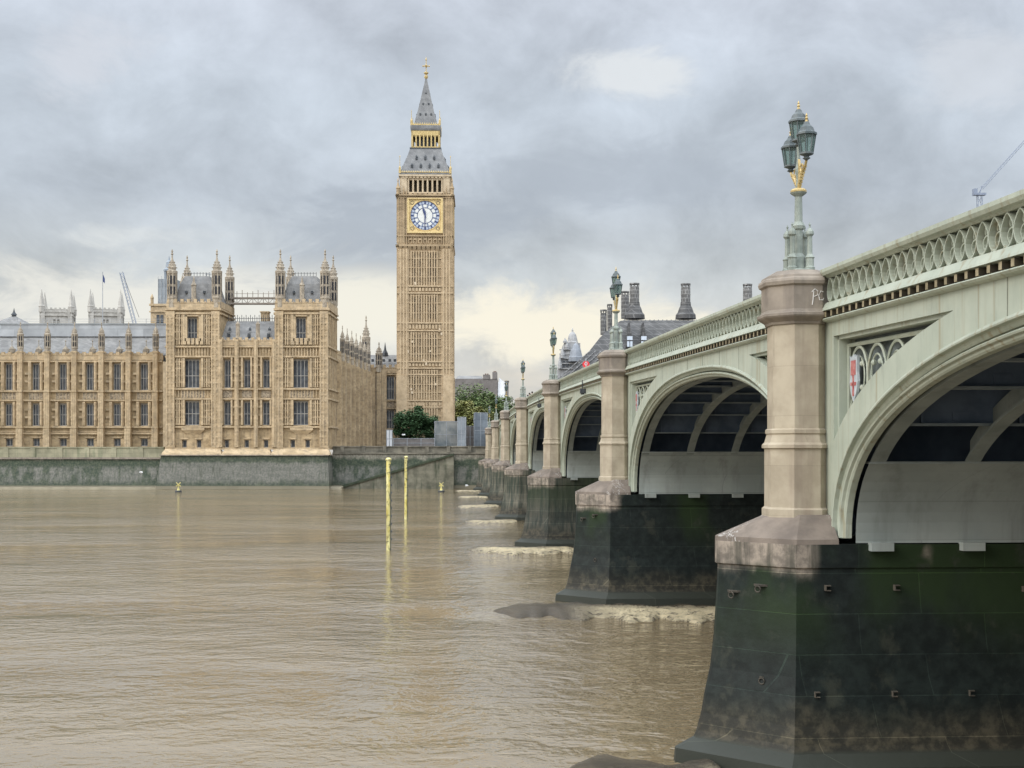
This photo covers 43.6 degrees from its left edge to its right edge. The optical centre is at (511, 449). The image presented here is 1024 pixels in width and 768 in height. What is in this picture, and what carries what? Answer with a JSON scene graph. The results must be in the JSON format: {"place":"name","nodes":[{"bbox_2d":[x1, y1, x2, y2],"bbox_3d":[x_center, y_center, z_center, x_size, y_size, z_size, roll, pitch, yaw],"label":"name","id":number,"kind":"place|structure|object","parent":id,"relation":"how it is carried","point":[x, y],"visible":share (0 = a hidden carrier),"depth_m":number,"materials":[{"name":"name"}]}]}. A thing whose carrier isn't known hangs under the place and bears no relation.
{"place":"outdoors","nodes":[
{"label":"outdoors","id":0,"kind":"place"},
{"bbox_2d":[0,310,27,322],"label":"hall","id":1,"kind":"structure","parent":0,"point":[13,318],"depth_m":421.79,"materials":[{"name":"white stone"}]},
{"bbox_2d":[38,289,76,322],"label":"abbey tower","id":2,"kind":"structure","parent":0,"point":[59,315],"depth_m":540.48,"materials":[{"name":"white stone"}]},
{"bbox_2d":[87,289,124,322],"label":"abbey tower","id":3,"kind":"structure","parent":0,"point":[109,315],"depth_m":540.38,"materials":[{"name":"white stone"}]},
{"bbox_2d":[149,257,179,447],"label":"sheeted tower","id":4,"kind":"structure","parent":0,"point":[158,311],"depth_m":330.00,"materials":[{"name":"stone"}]},
{"bbox_2d":[156,315,162,322],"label":"window","id":5,"kind":"structure","parent":4,"relation":"in","point":[159,318],"depth_m":329.90,"materials":[{"name":"grey glass"}]},
{"bbox_2d":[0,489,713,767],"bbox_3d":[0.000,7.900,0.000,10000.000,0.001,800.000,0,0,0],"label":"water","id":6,"kind":"structure","parent":0,"point":[146,628],"depth_m":51.91,"materials":[{"name":"brown liquid"}]},
{"bbox_2d":[0,447,342,488],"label":"river wall","id":7,"kind":"structure","parent":6,"relation":"in","point":[71,467],"depth_m":256.74,"materials":[{"name":"stone"}]},
{"bbox_2d":[175,482,181,491],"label":"buoy","id":8,"kind":"object","parent":6,"relation":"on","point":[178,489],"visible":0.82,"depth_m":239.28,"materials":[{"name":"metal"}]},
{"bbox_2d":[386,458,391,550],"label":"mooring pole","id":9,"kind":"object","parent":6,"relation":"in","point":[388,505],"visible":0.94,"depth_m":100.28,"materials":[{"name":"yellow paint"}]},
{"bbox_2d":[404,456,407,518],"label":"mooring pole","id":10,"kind":"object","parent":6,"relation":"in","point":[406,487],"visible":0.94,"depth_m":145.24,"materials":[{"name":"yellow paint"}]},
{"bbox_2d":[332,446,485,488],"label":"embankment wall","id":11,"kind":"structure","parent":6,"relation":"in","point":[429,467],"depth_m":260.02,"materials":[{"name":"concrete"}]},
{"bbox_2d":[457,490,480,491],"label":"river foam","id":12,"kind":"object","parent":6,"relation":"on","point":[469,490],"visible":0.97,"depth_m":244.36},
{"bbox_2d":[458,495,487,497],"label":"river foam","id":13,"kind":"object","parent":6,"relation":"on","point":[472,496],"visible":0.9,"depth_m":212.90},
{"bbox_2d":[458,504,498,507],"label":"river foam","id":14,"kind":"object","parent":6,"relation":"on","point":[476,505],"visible":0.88,"depth_m":178.27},
{"bbox_2d":[465,519,516,523],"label":"river foam","id":15,"kind":"object","parent":6,"relation":"on","point":[480,521],"visible":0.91,"depth_m":139.62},
{"bbox_2d":[467,546,573,554],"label":"river foam","id":16,"kind":"object","parent":6,"relation":"on","point":[517,550],"visible":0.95,"depth_m":98.63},
{"bbox_2d":[493,602,714,624],"bbox_3d":[5.419,7.763,61.931,12.656,0.474,8.690,0,0,0],"label":"river foam","id":17,"kind":"object","parent":6,"relation":"on","point":[636,613],"visible":0.82,"depth_m":60.76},
{"bbox_2d":[570,754,720,767],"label":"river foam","id":18,"kind":"object","parent":6,"relation":"on","point":[603,761],"visible":0.96,"depth_m":30.98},
{"bbox_2d":[473,189,1023,767],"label":"arch bridge","id":19,"kind":"structure","parent":6,"relation":"in","point":[807,485],"depth_m":31.24,"materials":[{"name":"stone"}]},
{"bbox_2d":[487,405,490,427],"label":"street lamp","id":20,"kind":"object","parent":19,"relation":"on","point":[489,422],"visible":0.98,"depth_m":248.35,"materials":[{"name":"metal"}]},
{"bbox_2d":[494,396,497,419],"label":"street lamp","id":21,"kind":"object","parent":19,"relation":"on","point":[496,413],"visible":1,"depth_m":216.96,"materials":[{"name":"metal"}]},
{"bbox_2d":[504,380,508,409],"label":"street lamp","id":22,"kind":"object","parent":19,"relation":"on","point":[506,407],"visible":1,"depth_m":182.65,"materials":[{"name":"metal"}]},
{"bbox_2d":[520,361,525,396],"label":"street lamp","id":23,"kind":"object","parent":19,"relation":"on","point":[522,391],"visible":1,"depth_m":144.61,"materials":[{"name":"metal"}]},
{"bbox_2d":[548,327,558,379],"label":"street lamp","id":24,"kind":"object","parent":19,"relation":"on","point":[553,375],"visible":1,"depth_m":104.87,"materials":[{"name":"metal"}]},
{"bbox_2d":[582,358,588,366],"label":"stop sign","id":25,"kind":"object","parent":19,"relation":"on","point":[585,363],"visible":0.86,"depth_m":98.42,"materials":[{"name":"metal"}]},
{"bbox_2d":[609,269,623,349],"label":"street lamp","id":26,"kind":"object","parent":19,"relation":"on","point":[616,343],"visible":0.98,"depth_m":66.88,"materials":[{"name":"metal"}]},
{"bbox_2d":[781,101,816,270],"bbox_3d":[7.307,-6.699,32.643,0.850,4.400,1.921,0,0,-3],"label":"street lamp","id":27,"kind":"object","parent":19,"relation":"on","point":[798,247],"visible":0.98,"depth_m":32.52,"materials":[{"name":"green metal"}]},
{"bbox_2d":[393,438,434,445],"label":"hedge wall","id":28,"kind":"structure","parent":0,"point":[413,441],"depth_m":275.00,"materials":[{"name":"stone"}]},
{"bbox_2d":[455,371,497,412],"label":"stone terrace","id":29,"kind":"structure","parent":0,"point":[488,383],"depth_m":470.00,"materials":[{"name":"stone"}]},
{"bbox_2d":[498,378,508,400],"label":"gabled house","id":30,"kind":"structure","parent":0,"point":[501,388],"depth_m":470.50,"materials":[{"name":"white paint"}]},
{"bbox_2d":[0,0,1023,453],"label":"sky","id":31,"kind":"structure","parent":0,"point":[585,141],"materials":[{"name":"grey"}]},
{"bbox_2d":[557,328,582,378],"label":"domed building","id":32,"kind":"structure","parent":0,"point":[570,354],"depth_m":429.10,"materials":[{"name":"grey stone"}]},
{"bbox_2d":[561,361,571,366],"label":"window","id":33,"kind":"structure","parent":32,"relation":"in","point":[567,365],"depth_m":429.22,"materials":[{"name":"grey glass"}]},
{"bbox_2d":[558,283,751,378],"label":"bronze roof block","id":34,"kind":"structure","parent":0,"point":[636,328],"depth_m":347.79,"materials":[{"name":"metal"}]},
{"label":"ground","id":35,"kind":"structure","parent":0,"visible":0},
{"bbox_2d":[102,272,104,322],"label":"flagpole","id":36,"kind":"object","parent":35,"relation":"on","point":[103,279],"visible":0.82,"depth_m":499.88,"materials":[{"name":"metal"}]},
{"bbox_2d":[119,272,138,322],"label":"crane","id":37,"kind":"object","parent":35,"relation":"on","point":[127,288],"visible":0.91,"depth_m":419.94,"materials":[{"name":"paint"}]},
{"bbox_2d":[0,249,396,489],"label":"gothic palace","id":38,"kind":"structure","parent":35,"relation":"on","point":[295,390],"depth_m":256.74,"materials":[{"name":"stone"}]},
{"bbox_2d":[6,363,12,389],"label":"window","id":39,"kind":"structure","parent":38,"relation":"in","point":[9,366],"depth_m":266.64,"materials":[{"name":"glass"}]},
{"bbox_2d":[6,403,12,425],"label":"window","id":40,"kind":"structure","parent":38,"relation":"in","point":[9,406],"depth_m":266.64,"materials":[{"name":"glass"}]},
{"bbox_2d":[7,439,12,445],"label":"window","id":41,"kind":"structure","parent":38,"relation":"in","point":[9,441],"depth_m":266.64,"materials":[{"name":"glass"}]},
{"bbox_2d":[33,363,39,389],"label":"window","id":42,"kind":"structure","parent":38,"relation":"in","point":[36,366],"depth_m":266.64,"materials":[{"name":"glass"}]},
{"bbox_2d":[33,403,39,425],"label":"window","id":43,"kind":"structure","parent":38,"relation":"in","point":[36,406],"depth_m":266.64,"materials":[{"name":"glass"}]},
{"bbox_2d":[34,439,39,445],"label":"window","id":44,"kind":"structure","parent":38,"relation":"in","point":[36,441],"depth_m":266.64,"materials":[{"name":"glass"}]},
{"bbox_2d":[60,363,66,389],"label":"window","id":45,"kind":"structure","parent":38,"relation":"in","point":[63,366],"depth_m":266.64,"materials":[{"name":"glass"}]},
{"bbox_2d":[60,403,66,425],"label":"window","id":46,"kind":"structure","parent":38,"relation":"in","point":[63,406],"depth_m":266.57,"materials":[{"name":"glass"}]},
{"bbox_2d":[61,439,66,445],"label":"window","id":47,"kind":"structure","parent":38,"relation":"in","point":[63,441],"depth_m":266.64,"materials":[{"name":"glass"}]},
{"bbox_2d":[87,363,93,389],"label":"window","id":48,"kind":"structure","parent":38,"relation":"in","point":[90,366],"depth_m":266.64,"materials":[{"name":"glass"}]},
{"bbox_2d":[87,403,93,425],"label":"window","id":49,"kind":"structure","parent":38,"relation":"in","point":[90,406],"depth_m":266.57,"materials":[{"name":"glass"}]},
{"bbox_2d":[88,439,93,445],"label":"window","id":50,"kind":"structure","parent":38,"relation":"in","point":[90,441],"depth_m":266.64,"materials":[{"name":"glass"}]},
{"bbox_2d":[114,363,120,389],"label":"window","id":51,"kind":"structure","parent":38,"relation":"in","point":[117,366],"depth_m":266.64,"materials":[{"name":"glass"}]},
{"bbox_2d":[114,403,120,425],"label":"window","id":52,"kind":"structure","parent":38,"relation":"in","point":[117,406],"depth_m":266.57,"materials":[{"name":"glass"}]},
{"bbox_2d":[114,439,120,445],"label":"window","id":53,"kind":"structure","parent":38,"relation":"in","point":[117,442],"depth_m":266.64,"materials":[{"name":"glass"}]},
{"bbox_2d":[141,363,147,389],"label":"window","id":54,"kind":"structure","parent":38,"relation":"in","point":[144,366],"depth_m":266.64,"materials":[{"name":"glass"}]},
{"bbox_2d":[141,403,147,425],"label":"window","id":55,"kind":"structure","parent":38,"relation":"in","point":[144,406],"depth_m":266.64,"materials":[{"name":"glass"}]},
{"bbox_2d":[141,439,147,445],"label":"window","id":56,"kind":"structure","parent":38,"relation":"in","point":[144,442],"depth_m":266.64,"materials":[{"name":"glass"}]},
{"bbox_2d":[183,440,186,447],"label":"window","id":57,"kind":"structure","parent":38,"relation":"in","point":[184,441],"depth_m":256.68,"materials":[{"name":"glass"}]},
{"bbox_2d":[185,401,198,424],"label":"window","id":58,"kind":"structure","parent":38,"relation":"in","point":[191,407],"depth_m":256.68,"materials":[{"name":"glass"}]},
{"bbox_2d":[185,359,198,387],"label":"window","id":59,"kind":"structure","parent":38,"relation":"in","point":[191,365],"depth_m":256.68,"materials":[{"name":"glass"}]},
{"bbox_2d":[188,317,196,342],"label":"window","id":60,"kind":"structure","parent":38,"relation":"in","point":[192,321],"depth_m":256.68,"materials":[{"name":"glass"}]},
{"bbox_2d":[197,440,200,447],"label":"window","id":61,"kind":"structure","parent":38,"relation":"in","point":[198,441],"depth_m":256.68,"materials":[{"name":"glass"}]},
{"bbox_2d":[225,440,228,447],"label":"window","id":62,"kind":"structure","parent":38,"relation":"in","point":[226,441],"depth_m":256.68,"materials":[{"name":"glass"}]},
{"bbox_2d":[224,401,230,424],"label":"window","id":63,"kind":"structure","parent":38,"relation":"in","point":[227,404],"depth_m":256.68,"materials":[{"name":"glass"}]},
{"bbox_2d":[225,359,230,387],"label":"window","id":64,"kind":"structure","parent":38,"relation":"in","point":[227,361],"depth_m":256.68,"materials":[{"name":"glass"}]},
{"bbox_2d":[244,401,249,424],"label":"window","id":65,"kind":"structure","parent":38,"relation":"in","point":[246,403],"depth_m":256.68,"materials":[{"name":"glass"}]},
{"bbox_2d":[245,440,248,447],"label":"window","id":66,"kind":"structure","parent":38,"relation":"in","point":[246,441],"depth_m":256.68,"materials":[{"name":"glass"}]},
{"bbox_2d":[244,359,250,387],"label":"window","id":67,"kind":"structure","parent":38,"relation":"in","point":[246,361],"depth_m":256.68,"materials":[{"name":"glass"}]},
{"bbox_2d":[264,440,267,447],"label":"window","id":68,"kind":"structure","parent":38,"relation":"in","point":[265,441],"depth_m":256.68,"materials":[{"name":"glass"}]},
{"bbox_2d":[263,401,269,424],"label":"window","id":69,"kind":"structure","parent":38,"relation":"in","point":[266,404],"depth_m":256.68,"materials":[{"name":"glass"}]},
{"bbox_2d":[263,359,269,387],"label":"window","id":70,"kind":"structure","parent":38,"relation":"in","point":[266,362],"depth_m":256.68,"materials":[{"name":"glass"}]},
{"bbox_2d":[291,440,294,447],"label":"window","id":71,"kind":"structure","parent":38,"relation":"in","point":[292,441],"depth_m":256.68,"materials":[{"name":"glass"}]},
{"bbox_2d":[293,359,307,387],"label":"window","id":72,"kind":"structure","parent":38,"relation":"in","point":[300,365],"depth_m":256.68,"materials":[{"name":"glass"}]},
{"bbox_2d":[294,401,307,424],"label":"window","id":73,"kind":"structure","parent":38,"relation":"in","point":[300,407],"depth_m":256.68,"materials":[{"name":"glass"}]},
{"bbox_2d":[296,317,305,342],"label":"window","id":74,"kind":"structure","parent":38,"relation":"in","point":[300,321],"depth_m":256.68,"materials":[{"name":"glass"}]},
{"bbox_2d":[306,440,309,447],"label":"window","id":75,"kind":"structure","parent":38,"relation":"in","point":[307,441],"depth_m":256.68,"materials":[{"name":"glass"}]},
{"bbox_2d":[387,410,393,427],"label":"window","id":76,"kind":"structure","parent":38,"relation":"in","point":[390,413],"depth_m":316.49,"materials":[{"name":"glass"}]},
{"bbox_2d":[387,376,393,399],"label":"window","id":77,"kind":"structure","parent":38,"relation":"in","point":[390,379],"depth_m":316.49,"materials":[{"name":"glass"}]},
{"bbox_2d":[386,430,392,445],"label":"hoarding","id":78,"kind":"object","parent":35,"relation":"on","point":[389,437],"visible":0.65,"depth_m":279.00,"materials":[{"name":"white paint"}]},
{"bbox_2d":[392,405,437,437],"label":"bush","id":79,"kind":"object","parent":35,"relation":"on","point":[418,423],"visible":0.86,"depth_m":278.93,"materials":[{"name":"green plant"}]},
{"bbox_2d":[395,58,454,437],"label":"clock tower","id":80,"kind":"structure","parent":35,"relation":"on","point":[425,247],"depth_m":311.88,"materials":[{"name":"stone"}]},
{"bbox_2d":[428,254,430,281],"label":"slit window","id":81,"kind":"structure","parent":80,"relation":"in","point":[428,254],"depth_m":312.49,"materials":[{"name":"brown glass"}]},
{"bbox_2d":[428,298,430,318],"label":"slit window","id":82,"kind":"structure","parent":80,"relation":"in","point":[428,298],"depth_m":312.49,"materials":[{"name":"brown glass"}]},
{"bbox_2d":[428,335,430,357],"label":"slit window","id":83,"kind":"structure","parent":80,"relation":"in","point":[428,335],"depth_m":312.49,"materials":[{"name":"brown glass"}]},
{"bbox_2d":[434,421,456,445],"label":"hoarding","id":84,"kind":"object","parent":35,"relation":"on","point":[445,433],"visible":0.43,"depth_m":276.00,"materials":[{"name":"metal"}]},
{"bbox_2d":[457,417,465,445],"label":"hoarding","id":85,"kind":"object","parent":35,"relation":"on","point":[461,431],"visible":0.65,"depth_m":272.00,"materials":[{"name":"metal"}]},
{"bbox_2d":[455,400,474,424],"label":"leafy tree","id":86,"kind":"object","parent":35,"relation":"on","point":[461,407],"visible":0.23,"depth_m":347.49,"materials":[{"name":"green plant"}]},
{"bbox_2d":[466,426,473,445],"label":"hoarding","id":87,"kind":"object","parent":35,"relation":"on","point":[469,435],"visible":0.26,"depth_m":281.00,"materials":[{"name":"metal"}]},
{"bbox_2d":[455,383,493,416],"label":"leafy tree","id":88,"kind":"object","parent":35,"relation":"on","point":[476,399],"visible":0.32,"depth_m":373.28,"materials":[{"name":"green plant"}]},
{"bbox_2d":[463,406,495,425],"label":"leafy tree","id":89,"kind":"object","parent":35,"relation":"on","point":[470,417],"visible":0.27,"depth_m":343.41,"materials":[{"name":"green plant"}]},
{"bbox_2d":[474,413,487,445],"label":"hoarding","id":90,"kind":"object","parent":35,"relation":"on","point":[480,422],"visible":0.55,"depth_m":277.00,"materials":[{"name":"metal"}]},
{"bbox_2d":[477,391,503,419],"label":"leafy tree","id":91,"kind":"object","parent":35,"relation":"on","point":[491,397],"visible":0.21,"depth_m":389.39,"materials":[{"name":"green plant"}]},
{"bbox_2d":[499,395,514,411],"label":"leafy tree","id":92,"kind":"object","parent":35,"relation":"on","point":[511,399],"visible":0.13,"depth_m":399.24,"materials":[{"name":"green plant"}]},
{"bbox_2d":[972,141,1023,207],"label":"crane","id":93,"kind":"object","parent":35,"relation":"on","point":[975,192],"visible":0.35,"depth_m":419.69,"materials":[{"name":"white metal"}]}
]}

